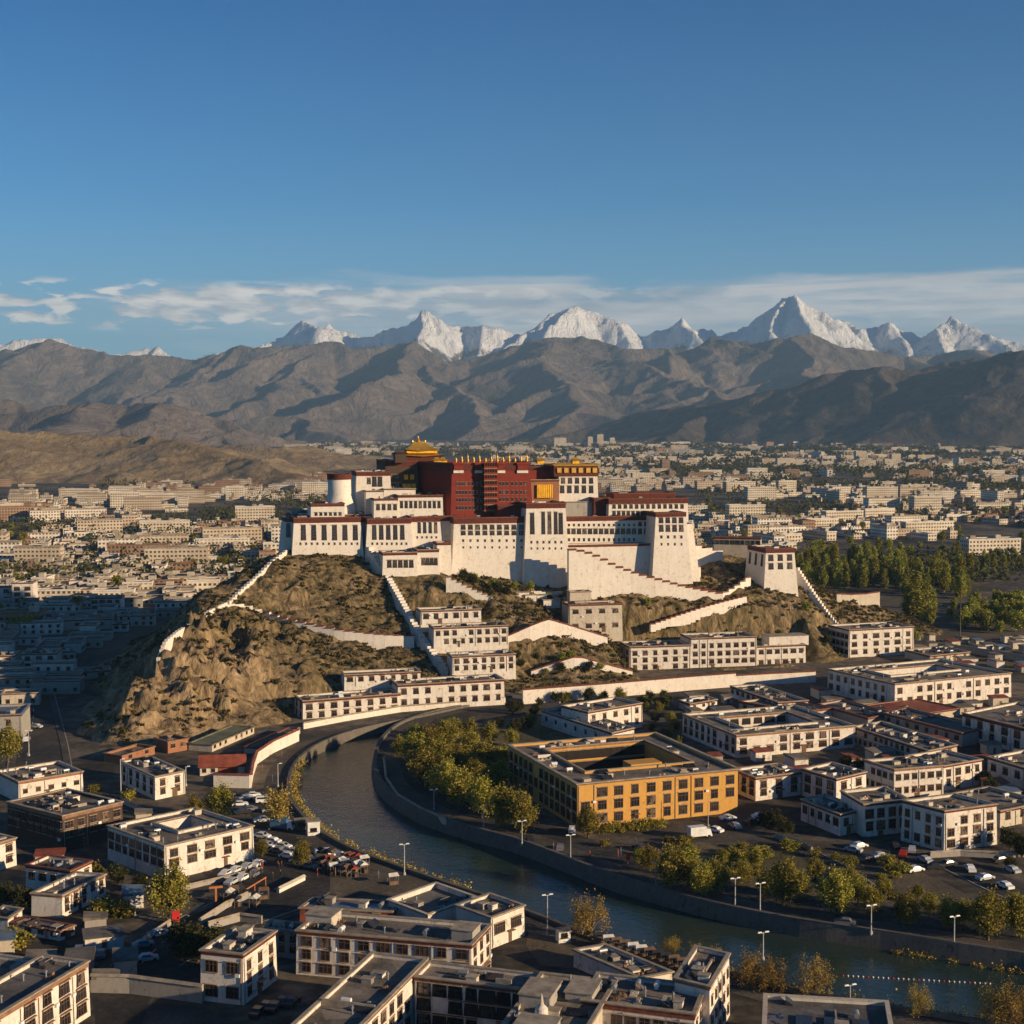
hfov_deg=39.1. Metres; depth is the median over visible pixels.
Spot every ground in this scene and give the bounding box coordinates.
[0,439,1023,1023]
[640,845,898,924]
[823,853,1023,943]
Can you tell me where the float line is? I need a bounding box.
[842,975,990,983]
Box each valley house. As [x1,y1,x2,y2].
[0,599,15,606]
[0,621,8,628]
[0,626,20,634]
[0,632,18,646]
[0,640,14,650]
[0,660,23,666]
[0,666,35,673]
[0,673,46,687]
[0,686,16,699]
[1,687,41,704]
[7,620,18,625]
[18,634,41,644]
[19,598,39,607]
[20,619,63,634]
[29,676,84,694]
[32,659,77,671]
[34,640,64,647]
[35,671,84,675]
[42,603,75,611]
[42,636,68,639]
[43,595,82,603]
[44,583,65,587]
[46,602,82,610]
[48,595,71,601]
[61,587,92,595]
[63,636,87,652]
[68,578,86,586]
[69,631,113,640]
[74,634,103,647]
[79,609,102,610]
[79,620,100,630]
[97,603,117,614]
[114,585,140,589]
[117,607,137,614]
[117,613,155,625]
[125,595,142,607]
[126,610,149,613]
[154,599,190,612]
[155,607,180,617]
[162,586,178,593]
[165,590,196,596]
[168,597,192,598]
[181,585,194,589]
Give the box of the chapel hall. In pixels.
[494,504,520,516]
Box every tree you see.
[0,722,23,761]
[0,880,15,904]
[4,616,17,625]
[4,924,36,950]
[7,882,32,912]
[11,573,22,579]
[17,531,29,543]
[17,596,26,605]
[17,613,31,625]
[29,615,38,619]
[71,594,81,602]
[86,894,120,916]
[88,784,101,792]
[92,861,106,872]
[107,863,130,885]
[109,898,137,918]
[110,573,122,584]
[118,788,136,800]
[128,871,150,888]
[141,856,192,920]
[159,917,196,959]
[177,920,215,961]
[184,794,205,808]
[185,920,200,931]
[191,533,198,541]
[198,921,225,945]
[199,781,236,815]
[218,556,227,564]
[255,836,268,856]
[261,782,293,827]
[289,837,311,867]
[390,734,409,757]
[400,726,429,759]
[404,722,421,738]
[405,744,438,783]
[415,734,450,760]
[417,720,442,745]
[422,755,460,796]
[425,752,450,778]
[436,718,462,748]
[441,761,477,805]
[442,740,473,770]
[446,716,461,733]
[456,568,467,577]
[456,716,480,740]
[456,748,484,770]
[459,757,492,789]
[462,727,485,752]
[464,572,472,582]
[464,769,499,817]
[468,737,498,765]
[470,574,477,583]
[479,721,501,742]
[483,779,515,828]
[486,757,512,790]
[487,578,495,586]
[490,580,499,590]
[490,743,508,765]
[492,581,503,591]
[495,716,506,726]
[503,586,511,595]
[504,727,518,743]
[505,699,519,713]
[505,784,541,833]
[507,717,521,731]
[509,580,518,589]
[512,649,521,658]
[515,700,525,710]
[517,658,526,666]
[518,717,529,729]
[524,712,536,727]
[526,580,534,589]
[526,719,532,729]
[529,703,541,714]
[534,697,543,705]
[542,667,548,673]
[550,691,561,701]
[556,660,566,668]
[557,653,567,659]
[560,693,568,702]
[565,691,573,700]
[566,650,574,657]
[574,801,601,837]
[582,686,594,700]
[584,660,595,670]
[594,693,604,699]
[596,663,605,668]
[599,689,608,697]
[613,685,626,697]
[631,846,645,864]
[638,694,648,704]
[638,843,661,871]
[641,697,651,704]
[642,701,651,710]
[643,597,650,605]
[645,690,654,700]
[647,723,657,731]
[651,712,660,722]
[653,701,664,712]
[653,837,692,889]
[657,693,670,708]
[659,692,674,702]
[662,731,671,737]
[664,711,676,722]
[666,724,676,734]
[669,722,678,731]
[670,718,681,729]
[671,842,702,885]
[684,843,698,859]
[687,858,717,896]
[705,497,711,504]
[706,852,733,892]
[718,848,732,863]
[730,858,754,883]
[740,528,748,535]
[742,519,751,524]
[745,845,765,867]
[755,872,770,894]
[757,808,768,825]
[761,855,802,904]
[763,806,783,829]
[777,816,793,835]
[794,868,812,898]
[799,553,803,562]
[800,548,811,563]
[800,562,807,575]
[800,601,810,612]
[803,560,811,573]
[805,857,825,879]
[807,546,817,560]
[808,571,814,581]
[810,540,820,560]
[812,555,820,571]
[813,566,819,583]
[814,864,854,916]
[817,564,828,588]
[818,538,826,550]
[820,553,830,574]
[822,634,831,643]
[824,543,831,555]
[828,543,839,565]
[828,567,833,585]
[829,542,839,561]
[831,557,844,587]
[831,572,838,588]
[838,753,852,765]
[839,564,847,585]
[841,554,847,562]
[841,559,850,583]
[841,865,858,882]
[843,572,849,588]
[846,536,852,543]
[846,547,854,563]
[849,558,855,579]
[849,870,866,904]
[850,543,856,559]
[850,563,858,585]
[852,757,864,768]
[853,544,863,563]
[855,562,868,589]
[857,553,865,571]
[857,558,869,587]
[858,520,866,529]
[858,883,887,912]
[862,541,872,557]
[865,555,872,575]
[868,556,880,586]
[871,546,878,562]
[872,534,884,562]
[875,875,892,894]
[878,555,889,581]
[880,568,889,588]
[883,538,892,549]
[884,545,894,574]
[888,567,895,582]
[891,566,899,587]
[892,548,902,565]
[892,556,897,566]
[893,887,922,927]
[897,541,903,550]
[897,557,906,586]
[898,556,911,581]
[900,579,912,615]
[901,573,910,593]
[902,566,913,585]
[905,544,915,557]
[905,569,929,618]
[908,555,914,577]
[911,556,923,580]
[911,882,925,899]
[914,629,920,639]
[920,579,936,617]
[920,890,939,914]
[923,565,931,582]
[924,611,936,623]
[926,552,939,582]
[926,588,937,614]
[929,559,936,582]
[932,559,945,590]
[935,893,966,929]
[937,530,946,542]
[939,560,952,589]
[939,568,948,592]
[947,608,954,617]
[951,546,955,561]
[951,600,956,608]
[952,541,961,552]
[953,567,967,598]
[953,574,963,598]
[954,553,963,569]
[955,556,967,580]
[955,605,973,628]
[955,896,974,924]
[956,533,964,541]
[965,553,974,577]
[965,573,971,594]
[967,589,983,599]
[969,596,977,619]
[969,887,1011,939]
[970,604,980,624]
[974,609,991,629]
[977,597,990,609]
[978,769,991,777]
[979,554,984,565]
[981,613,994,630]
[982,776,999,786]
[984,553,989,564]
[986,608,994,619]
[989,599,1000,605]
[990,552,997,567]
[990,589,1004,599]
[992,603,1003,618]
[993,620,1005,631]
[996,609,1010,628]
[998,596,1006,604]
[999,826,1023,849]
[1000,889,1023,939]
[1001,505,1007,513]
[1001,553,1007,569]
[1002,591,1012,599]
[1002,854,1017,866]
[1003,598,1016,612]
[1006,609,1023,631]
[1006,833,1023,857]
[1008,595,1017,609]
[1013,592,1023,601]
[1014,548,1018,562]
[1016,600,1023,610]
[1016,611,1023,631]
[1017,605,1023,613]
[1018,530,1023,541]
[1019,557,1023,568]
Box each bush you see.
[597,826,606,832]
[599,839,610,846]
[601,819,620,832]
[617,823,627,832]
[622,818,638,830]
[634,817,649,830]
[644,815,659,828]
[657,818,668,829]
[664,835,672,841]
[672,836,691,849]
[679,834,693,843]
[726,848,740,858]
[732,849,747,861]
[736,840,748,848]
[752,865,763,875]
[753,845,773,857]
[763,851,773,858]
[779,836,795,845]
[779,839,801,850]
[807,847,821,856]
[830,852,840,859]
[838,854,861,866]
[874,872,885,878]
[878,853,896,865]
[882,864,898,872]
[884,890,900,899]
[888,870,903,878]
[894,858,913,873]
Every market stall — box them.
[217,888,228,900]
[223,887,235,900]
[227,885,238,894]
[228,893,240,907]
[248,893,260,907]
[257,886,269,899]
[315,853,325,858]
[317,846,325,858]
[317,859,327,871]
[323,854,334,866]
[324,860,333,872]
[327,848,336,861]
[328,862,338,874]
[329,855,339,867]
[334,850,342,855]
[335,862,345,875]
[339,858,350,868]
[339,863,350,876]
[341,851,352,862]
[345,852,356,864]
[345,858,355,870]
[349,864,358,876]
[351,859,362,871]
[352,853,361,865]
[358,854,369,866]
[358,860,368,872]
[386,872,398,884]
[593,931,605,943]
[601,934,614,945]
[609,936,622,947]
[618,939,630,951]
[626,942,639,954]
[634,944,647,958]
[642,947,655,960]
[650,949,663,963]
[658,952,671,966]
[667,954,680,968]
[675,957,685,969]
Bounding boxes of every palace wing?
[278,516,291,552]
[286,512,363,562]
[307,501,344,516]
[351,469,390,510]
[361,516,412,566]
[361,519,363,540]
[371,496,397,517]
[394,492,442,517]
[406,514,441,546]
[439,515,457,540]
[449,515,524,581]
[517,500,567,587]
[562,499,592,515]
[566,514,646,544]
[589,496,610,515]
[606,496,688,522]
[643,510,692,583]
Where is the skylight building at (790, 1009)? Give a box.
[762,993,892,1023]
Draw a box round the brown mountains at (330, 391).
[0,333,1023,441]
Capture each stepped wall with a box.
[156,602,226,662]
[227,550,287,603]
[227,604,261,612]
[262,610,413,649]
[367,547,447,675]
[446,576,512,606]
[508,618,607,645]
[530,656,632,674]
[531,591,561,596]
[567,548,722,600]
[649,595,746,631]
[696,546,722,565]
[723,577,751,597]
[796,567,837,623]
[835,591,879,605]
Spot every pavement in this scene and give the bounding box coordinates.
[8,741,18,767]
[48,694,70,764]
[89,893,226,991]
[181,893,338,966]
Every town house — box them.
[0,549,13,560]
[0,558,26,567]
[0,575,14,582]
[0,606,46,620]
[4,579,14,583]
[25,558,70,568]
[27,530,59,538]
[29,574,76,584]
[31,572,54,580]
[34,602,52,611]
[37,578,60,587]
[38,538,51,544]
[38,585,81,599]
[50,562,76,573]
[53,569,79,577]
[56,556,72,563]
[64,551,75,559]
[69,540,94,549]
[71,593,97,606]
[75,548,97,557]
[77,555,98,568]
[78,578,92,586]
[82,573,99,579]
[86,578,106,586]
[91,582,115,592]
[92,585,135,594]
[94,568,117,578]
[96,530,125,536]
[99,551,118,563]
[104,563,145,574]
[106,557,134,565]
[114,568,130,574]
[116,555,150,563]
[117,573,139,578]
[122,576,142,584]
[122,577,153,588]
[124,592,162,603]
[128,585,159,593]
[134,530,161,533]
[137,569,163,575]
[139,573,160,578]
[140,527,153,531]
[143,564,169,570]
[144,575,183,584]
[151,559,168,570]
[152,581,181,593]
[161,570,200,577]
[163,591,183,599]
[167,571,204,584]
[169,558,195,570]
[179,525,198,534]
[187,575,219,591]
[194,564,213,573]
[195,568,208,574]
[204,563,235,572]
[206,571,234,578]
[210,543,227,553]
[210,554,218,561]
[214,533,236,536]
[217,518,244,525]
[227,567,242,575]
[232,541,244,552]
[241,519,254,525]
[242,547,257,561]
[694,521,719,528]
[695,541,706,546]
[772,531,801,541]
[773,538,797,549]
[802,529,818,538]
[808,528,836,540]
[850,519,878,528]
[898,526,915,535]
[909,529,936,540]
[940,511,965,520]
[948,508,971,513]
[971,511,998,519]
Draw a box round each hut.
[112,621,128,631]
[153,734,188,752]
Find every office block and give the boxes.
[106,807,254,878]
[827,659,1011,703]
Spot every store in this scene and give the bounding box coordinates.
[298,895,405,921]
[386,882,476,920]
[571,943,674,979]
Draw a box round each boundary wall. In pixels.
[90,973,203,1003]
[108,919,171,967]
[121,798,159,814]
[183,867,262,889]
[199,890,250,923]
[207,912,262,929]
[213,729,299,787]
[276,874,305,892]
[302,697,504,728]
[383,756,446,824]
[504,692,559,702]
[522,672,736,703]
[736,670,815,684]
[774,833,812,850]
[914,640,1023,660]
[929,849,1023,857]
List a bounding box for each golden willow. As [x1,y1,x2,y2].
[567,888,613,938]
[660,935,684,954]
[729,945,777,992]
[752,951,791,992]
[791,952,836,994]
[905,978,935,1019]
[977,975,1023,1023]
[996,981,1023,1023]
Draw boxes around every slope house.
[340,667,420,690]
[415,605,481,631]
[428,621,508,652]
[446,649,516,678]
[561,600,622,640]
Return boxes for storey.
[530,465,552,479]
[543,463,599,475]
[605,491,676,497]
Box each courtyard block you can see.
[506,732,740,828]
[682,705,855,757]
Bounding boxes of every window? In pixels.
[5,842,12,852]
[6,853,13,862]
[8,808,12,818]
[8,815,12,825]
[13,809,20,820]
[14,592,19,596]
[14,817,19,827]
[21,811,26,821]
[23,924,30,932]
[23,999,36,1019]
[24,586,30,590]
[24,1015,37,1023]
[27,870,34,879]
[28,813,32,823]
[28,820,33,831]
[34,822,40,832]
[35,815,40,825]
[36,926,43,934]
[37,871,45,881]
[41,824,47,834]
[41,1004,54,1023]
[42,817,46,827]
[42,989,53,1008]
[47,818,54,829]
[48,826,53,836]
[49,873,56,881]
[49,928,55,936]
[55,820,60,830]
[55,828,61,838]
[58,978,71,998]
[59,993,71,1014]
[59,1009,72,1023]
[61,928,67,936]
[64,819,73,830]
[64,894,70,902]
[65,827,73,838]
[65,901,70,911]
[73,890,78,900]
[73,897,79,907]
[75,983,87,1003]
[76,969,86,987]
[76,998,88,1018]
[77,817,83,827]
[77,824,85,835]
[82,886,87,896]
[89,814,96,824]
[89,821,97,832]
[90,882,95,891]
[99,877,104,887]
[99,884,104,894]
[101,811,108,821]
[101,818,109,829]
[107,830,113,840]
[108,840,113,849]
[113,808,120,818]
[113,815,120,823]
[114,842,120,852]
[115,833,120,842]
[121,835,127,844]
[122,845,126,854]
[128,847,134,857]
[129,838,134,847]
[135,840,141,850]
[136,850,141,860]
[142,842,148,853]
[143,852,148,862]
[150,845,155,855]
[150,855,155,865]
[157,848,163,858]
[157,858,162,867]
[160,778,165,785]
[160,786,165,794]
[169,857,179,867]
[170,847,178,857]
[175,775,180,782]
[187,843,197,853]
[187,852,197,863]
[204,848,216,859]
[204,959,217,973]
[204,983,217,997]
[205,839,215,849]
[223,835,232,845]
[223,844,231,854]
[225,961,238,974]
[225,985,238,999]
[240,831,249,841]
[241,840,248,850]
[246,957,251,971]
[247,970,252,984]
[247,983,252,997]
[258,949,262,962]
[258,962,263,975]
[268,941,273,955]
[269,954,273,967]
[269,966,273,980]
[278,932,284,941]
[278,943,284,951]
[286,523,290,536]
[289,934,294,942]
[289,944,294,953]
[299,935,311,946]
[301,524,305,539]
[301,948,310,959]
[301,961,310,972]
[306,703,312,709]
[306,711,312,718]
[311,524,316,539]
[318,937,330,948]
[318,962,331,974]
[319,702,324,708]
[319,710,324,717]
[320,950,329,961]
[322,524,326,539]
[331,701,337,707]
[331,709,336,716]
[332,524,336,539]
[338,938,350,950]
[338,964,350,975]
[339,951,348,963]
[342,525,347,539]
[343,700,348,706]
[347,676,352,681]
[353,525,357,539]
[356,699,361,705]
[357,940,369,951]
[357,953,366,962]
[358,676,363,681]
[368,698,373,704]
[369,675,374,680]
[372,476,376,486]
[372,525,376,539]
[372,1016,378,1023]
[375,941,389,952]
[377,476,382,486]
[379,525,383,539]
[380,697,385,704]
[381,1007,387,1023]
[386,525,390,539]
[387,559,391,567]
[389,999,394,1016]
[389,1014,395,1023]
[392,697,397,703]
[393,525,397,539]
[393,559,396,567]
[394,474,399,478]
[394,482,399,486]
[395,943,408,954]
[397,991,403,1008]
[397,1006,403,1023]
[398,559,402,567]
[400,525,404,539]
[401,674,407,679]
[401,688,406,694]
[401,699,406,704]
[404,559,407,567]
[405,998,410,1014]
[405,1013,411,1023]
[409,559,413,567]
[412,673,417,678]
[413,687,418,693]
[413,698,418,703]
[414,945,428,957]
[415,980,430,995]
[415,995,430,1011]
[415,1011,430,1023]
[418,521,420,532]
[423,521,426,532]
[423,613,428,618]
[425,687,430,693]
[429,521,431,532]
[431,981,446,997]
[431,1013,446,1023]
[434,521,437,532]
[436,946,446,958]
[437,697,442,701]
[444,630,449,635]
[446,1014,463,1023]
[447,983,462,999]
[447,999,462,1015]
[449,685,454,691]
[453,612,458,617]
[454,658,459,663]
[454,948,467,960]
[460,695,466,701]
[461,685,466,691]
[463,658,468,663]
[463,1001,478,1017]
[464,985,476,1001]
[464,1017,476,1023]
[468,524,472,529]
[472,684,478,690]
[472,695,477,701]
[473,944,477,957]
[475,524,479,529]
[477,637,481,642]
[477,987,495,1003]
[478,1002,495,1019]
[480,938,483,950]
[480,951,483,963]
[483,684,489,689]
[483,694,489,700]
[486,931,489,943]
[486,944,489,956]
[494,919,505,935]
[495,683,500,689]
[495,989,510,1005]
[495,1004,510,1020]
[497,524,501,529]
[500,663,504,668]
[504,524,508,529]
[509,750,512,761]
[510,913,522,928]
[511,991,518,1006]
[514,753,517,764]
[514,764,517,775]
[518,755,522,766]
[519,767,521,778]
[523,758,526,769]
[524,770,526,781]
[528,761,531,772]
[528,784,532,796]
[529,773,531,784]
[530,512,534,533]
[534,776,537,787]
[539,767,542,779]
[539,779,542,791]
[539,791,542,803]
[541,511,544,533]
[544,770,547,782]
[544,782,547,794]
[544,794,547,806]
[548,511,551,533]
[549,773,553,784]
[549,785,553,797]
[549,797,553,809]
[554,511,557,533]
[555,750,566,758]
[555,776,558,788]
[555,789,558,801]
[555,801,558,813]
[559,513,562,533]
[560,485,564,492]
[560,779,564,792]
[560,792,564,804]
[560,804,564,817]
[561,933,567,937]
[565,795,570,808]
[566,750,577,759]
[566,783,569,794]
[566,808,569,820]
[567,485,571,492]
[571,528,575,533]
[571,786,576,799]
[572,799,575,811]
[572,811,575,824]
[573,609,578,613]
[574,485,578,492]
[576,760,590,769]
[577,749,589,758]
[581,801,589,809]
[582,485,586,492]
[582,528,586,533]
[586,609,591,613]
[586,623,591,627]
[589,485,593,492]
[589,748,600,757]
[590,759,599,769]
[593,528,597,533]
[597,786,607,797]
[597,812,607,822]
[598,799,607,809]
[599,608,604,612]
[599,747,611,756]
[599,758,611,768]
[604,528,608,533]
[610,746,622,755]
[610,1013,622,1023]
[611,757,622,767]
[612,608,618,612]
[613,710,617,716]
[614,785,623,795]
[614,797,623,808]
[614,810,623,821]
[615,528,619,533]
[620,745,634,755]
[622,756,633,764]
[624,1014,636,1023]
[626,528,630,533]
[631,744,643,754]
[631,796,639,806]
[631,809,638,819]
[632,783,639,793]
[633,755,643,759]
[638,1016,650,1023]
[643,657,647,662]
[643,664,647,669]
[647,781,655,792]
[647,794,655,805]
[647,807,655,817]
[652,1018,664,1023]
[659,524,663,531]
[663,780,672,790]
[663,806,670,816]
[664,793,670,803]
[666,524,669,531]
[666,1020,678,1023]
[672,517,676,522]
[672,524,676,531]
[678,791,688,801]
[679,524,683,531]
[679,778,687,789]
[679,804,687,814]
[689,727,692,735]
[693,651,697,656]
[694,790,703,800]
[694,802,703,812]
[695,777,703,787]
[710,776,718,785]
[710,801,718,811]
[711,788,718,798]
[711,1011,713,1023]
[715,1004,718,1017]
[719,979,721,992]
[723,1009,725,1021]
[724,734,728,742]
[724,742,728,750]
[726,642,730,647]
[726,774,734,784]
[726,787,734,797]
[730,718,738,724]
[730,745,734,753]
[733,650,739,654]
[740,737,746,744]
[740,746,746,753]
[740,783,745,792]
[741,657,747,662]
[741,775,746,784]
[742,717,750,724]
[748,786,753,795]
[749,778,753,787]
[750,649,754,654]
[754,716,761,723]
[760,779,766,787]
[760,787,766,795]
[764,715,774,722]
[767,744,774,750]
[768,554,773,560]
[768,563,773,569]
[776,777,782,785]
[776,785,782,793]
[777,554,782,560]
[777,715,785,721]
[778,563,782,568]
[780,734,787,741]
[780,743,787,750]
[787,554,791,560]
[787,562,792,568]
[791,775,797,783]
[791,783,797,791]
[793,733,800,740]
[793,742,800,749]
[802,804,806,814]
[803,783,810,793]
[804,773,810,783]
[806,732,814,739]
[806,740,813,747]
[810,807,813,816]
[815,776,821,786]
[815,786,821,794]
[817,810,821,820]
[819,731,826,738]
[819,739,826,746]
[825,813,829,823]
[826,780,833,790]
[832,729,839,736]
[832,738,839,745]
[832,816,838,826]
[841,780,847,789]
[844,737,852,744]
[844,817,848,826]
[850,688,854,694]
[851,649,857,654]
[856,776,862,785]
[865,808,874,819]
[865,821,873,831]
[873,633,879,637]
[876,769,880,776]
[876,819,885,830]
[877,807,885,817]
[882,770,886,778]
[884,632,889,637]
[888,806,896,816]
[888,818,896,828]
[889,773,892,780]
[894,639,900,644]
[895,787,901,793]
[896,774,901,780]
[898,687,902,693]
[899,805,901,815]
[903,829,908,838]
[904,773,908,780]
[904,786,909,793]
[904,808,909,817]
[904,818,909,828]
[912,772,917,779]
[912,785,917,792]
[913,832,919,841]
[914,810,919,820]
[918,685,922,691]
[920,785,925,791]
[924,835,930,844]
[925,813,930,822]
[925,824,930,833]
[927,684,932,690]
[927,694,932,700]
[927,784,933,791]
[928,771,933,777]
[935,816,941,824]
[935,827,941,836]
[935,838,941,847]
[936,770,941,777]
[936,783,941,790]
[937,683,942,689]
[937,693,942,699]
[946,769,951,776]
[946,778,950,785]
[947,827,954,836]
[947,838,955,848]
[953,734,958,740]
[955,767,961,775]
[956,776,960,784]
[957,691,961,697]
[960,836,968,846]
[961,815,967,824]
[961,826,967,835]
[964,717,970,726]
[965,765,970,773]
[966,681,970,687]
[966,691,970,696]
[973,824,981,833]
[974,813,980,822]
[974,835,980,844]
[975,764,979,771]
[975,772,979,780]
[976,680,980,686]
[976,690,980,695]
[976,720,982,729]
[985,679,989,685]
[986,811,994,820]
[986,822,993,831]
[987,833,992,842]
[989,723,993,732]
[989,732,994,739]
[990,763,995,771]
[995,678,999,684]
[1000,726,1007,735]
[1001,736,1006,744]
[1002,766,1007,775]
[1004,677,1008,683]
[1004,687,1008,693]
[1005,810,1011,819]
[1013,729,1020,739]
[1013,739,1019,748]
[1013,770,1019,779]
[1020,807,1023,816]
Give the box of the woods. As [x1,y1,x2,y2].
[0,441,1023,582]
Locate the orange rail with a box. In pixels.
[242,877,265,892]
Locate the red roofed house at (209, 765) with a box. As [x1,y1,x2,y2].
[198,754,246,775]
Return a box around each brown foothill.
[0,430,325,487]
[214,445,392,470]
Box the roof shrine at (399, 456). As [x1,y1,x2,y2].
[393,451,405,462]
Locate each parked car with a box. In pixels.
[31,723,42,728]
[95,948,106,959]
[131,938,154,946]
[137,952,158,962]
[147,927,168,938]
[217,868,231,876]
[223,876,238,885]
[230,865,242,873]
[232,800,248,806]
[234,808,251,814]
[237,872,249,881]
[238,794,254,799]
[241,805,258,810]
[241,862,253,869]
[245,791,260,795]
[248,868,260,877]
[248,1005,264,1018]
[252,859,265,867]
[253,815,269,822]
[253,831,271,838]
[259,841,274,848]
[259,999,271,1012]
[264,836,281,843]
[266,1000,281,1013]
[268,846,284,853]
[274,841,291,848]
[277,995,288,1007]
[278,851,292,858]
[283,995,301,1008]
[285,846,295,850]
[299,861,318,869]
[307,857,321,864]
[556,843,563,851]
[568,825,575,833]
[631,843,646,848]
[708,825,723,833]
[719,813,736,820]
[728,821,741,829]
[743,817,759,824]
[751,812,759,818]
[834,916,855,924]
[843,845,862,853]
[849,841,868,847]
[858,855,877,863]
[870,851,886,857]
[889,841,900,849]
[898,849,907,857]
[907,864,924,873]
[908,845,915,853]
[916,855,933,863]
[924,862,945,869]
[938,859,957,867]
[964,864,976,872]
[975,872,994,881]
[990,855,1005,863]
[995,880,1014,889]
[1003,865,1021,873]
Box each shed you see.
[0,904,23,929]
[0,929,16,954]
[25,949,56,957]
[33,847,65,858]
[64,946,95,975]
[82,924,124,949]
[83,911,107,927]
[91,968,119,979]
[102,743,155,763]
[112,947,138,974]
[122,884,144,907]
[134,808,152,818]
[187,725,254,751]
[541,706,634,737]
[566,589,591,600]
[683,691,708,698]
[684,706,704,712]
[706,751,723,759]
[709,705,735,710]
[720,694,732,703]
[749,747,772,761]
[783,753,809,765]
[790,764,808,770]
[810,686,831,698]
[820,695,843,702]
[840,752,862,765]
[852,699,877,703]
[863,746,896,758]
[865,698,960,716]
[881,754,903,757]
[914,644,927,647]
[923,633,934,640]
[924,640,937,646]
[927,734,949,740]
[944,638,960,644]
[949,703,975,713]
[955,635,969,642]
[955,660,974,664]
[956,656,978,665]
[962,699,982,706]
[969,644,986,648]
[970,638,984,643]
[970,754,989,768]
[979,641,996,649]
[979,740,1002,753]
[980,776,1010,786]
[986,658,1005,667]
[987,651,1003,660]
[987,694,1009,705]
[992,785,1022,793]
[993,644,1008,650]
[999,634,1011,642]
[1008,636,1023,640]
[1008,640,1023,648]
[1013,663,1023,672]
[1018,644,1023,652]
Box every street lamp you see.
[25,730,32,755]
[120,758,124,797]
[128,891,140,916]
[399,843,408,874]
[517,820,526,845]
[542,893,552,935]
[566,834,575,856]
[651,861,659,884]
[730,877,740,904]
[755,882,765,909]
[757,931,768,959]
[844,983,856,997]
[866,904,876,934]
[949,915,959,941]
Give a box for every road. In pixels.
[16,694,62,766]
[92,872,329,1023]
[400,704,1023,942]
[891,853,1023,900]
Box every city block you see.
[0,501,23,505]
[0,503,44,521]
[0,529,9,539]
[0,540,21,551]
[8,493,38,502]
[9,488,37,493]
[9,490,31,494]
[13,543,63,559]
[16,501,53,506]
[28,507,60,521]
[33,499,45,501]
[45,505,58,508]
[58,487,98,497]
[64,506,106,518]
[76,492,107,500]
[76,517,122,531]
[97,534,139,550]
[107,541,169,556]
[109,484,139,494]
[110,490,139,506]
[114,511,135,524]
[124,496,161,509]
[130,532,188,543]
[132,487,162,492]
[136,481,145,488]
[139,491,174,503]
[139,518,189,531]
[144,543,209,565]
[146,481,169,488]
[163,486,193,489]
[163,489,204,499]
[167,483,177,489]
[177,495,188,506]
[195,534,249,551]
[199,484,227,493]
[201,524,264,542]
[215,479,239,485]
[221,485,246,493]
[225,484,243,499]
[226,478,250,484]
[235,504,274,520]
[258,545,275,559]
[259,518,280,531]
[262,542,278,553]
[267,524,270,539]
[271,522,280,541]
[272,482,296,488]
[286,478,319,488]
[297,475,322,479]
[301,481,327,495]
[311,491,327,499]
[312,472,327,479]
[598,476,621,478]
[598,478,622,486]
[609,477,636,480]
[631,472,653,478]
[681,476,701,485]
[687,471,713,477]
[688,503,707,518]
[694,479,723,488]
[721,473,748,479]
[723,480,755,491]
[724,502,765,518]
[742,522,780,535]
[744,485,776,499]
[745,512,780,523]
[746,467,766,474]
[752,515,791,523]
[752,531,784,542]
[769,480,796,486]
[769,522,806,532]
[775,479,796,490]
[791,516,815,528]
[803,515,838,528]
[810,486,834,495]
[819,468,832,476]
[821,508,863,522]
[825,489,845,502]
[849,497,862,503]
[861,506,894,517]
[862,485,897,497]
[863,496,899,509]
[869,480,895,486]
[870,523,897,539]
[884,513,927,522]
[898,483,929,486]
[898,486,917,497]
[900,518,954,533]
[906,468,929,477]
[908,494,941,510]
[916,489,941,495]
[917,486,948,489]
[927,488,953,499]
[948,480,972,488]
[956,489,980,498]
[959,534,1021,554]
[970,500,1008,512]
[979,469,1004,476]
[981,488,1004,500]
[989,474,1015,481]
[1009,508,1023,518]
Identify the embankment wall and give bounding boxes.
[286,695,1017,1023]
[371,695,1023,971]
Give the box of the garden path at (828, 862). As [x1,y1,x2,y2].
[797,846,895,905]
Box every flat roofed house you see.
[0,583,11,597]
[0,650,20,659]
[0,703,30,739]
[0,760,83,799]
[0,833,16,869]
[8,916,76,940]
[11,579,37,605]
[21,647,62,665]
[24,854,93,888]
[29,871,106,917]
[62,647,75,658]
[74,665,111,678]
[90,594,124,608]
[121,755,185,799]
[198,924,277,1004]
[263,918,303,958]
[560,696,642,728]
[580,971,703,1023]
[619,639,690,669]
[673,945,730,1023]
[678,695,717,709]
[679,631,756,667]
[729,684,808,704]
[738,697,832,716]
[738,762,801,800]
[757,632,808,664]
[800,793,855,835]
[801,761,867,798]
[817,699,886,724]
[827,621,914,657]
[839,785,908,836]
[855,720,957,754]
[863,755,944,797]
[883,707,979,746]
[901,793,998,850]
[904,646,970,660]
[904,749,983,790]
[946,786,1023,827]
[961,701,1023,750]
[986,749,1023,788]
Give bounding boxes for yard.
[137,948,200,982]
[142,1002,230,1023]
[181,790,259,882]
[330,854,429,892]
[526,931,666,968]
[611,806,795,850]
[690,684,820,707]
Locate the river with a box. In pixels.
[290,733,1023,1020]
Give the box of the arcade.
[243,726,300,753]
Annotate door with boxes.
[63,924,74,938]
[78,897,85,909]
[81,836,88,846]
[102,940,106,948]
[172,786,178,795]
[223,855,230,866]
[257,978,266,993]
[507,928,515,941]
[777,788,785,797]
[801,744,808,751]
[846,824,853,833]
[877,825,885,835]
[915,788,921,796]
[955,780,962,788]
[960,839,967,848]
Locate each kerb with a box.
[54,694,71,764]
[179,892,330,965]
[180,899,219,917]
[820,853,896,899]
[885,852,1008,900]

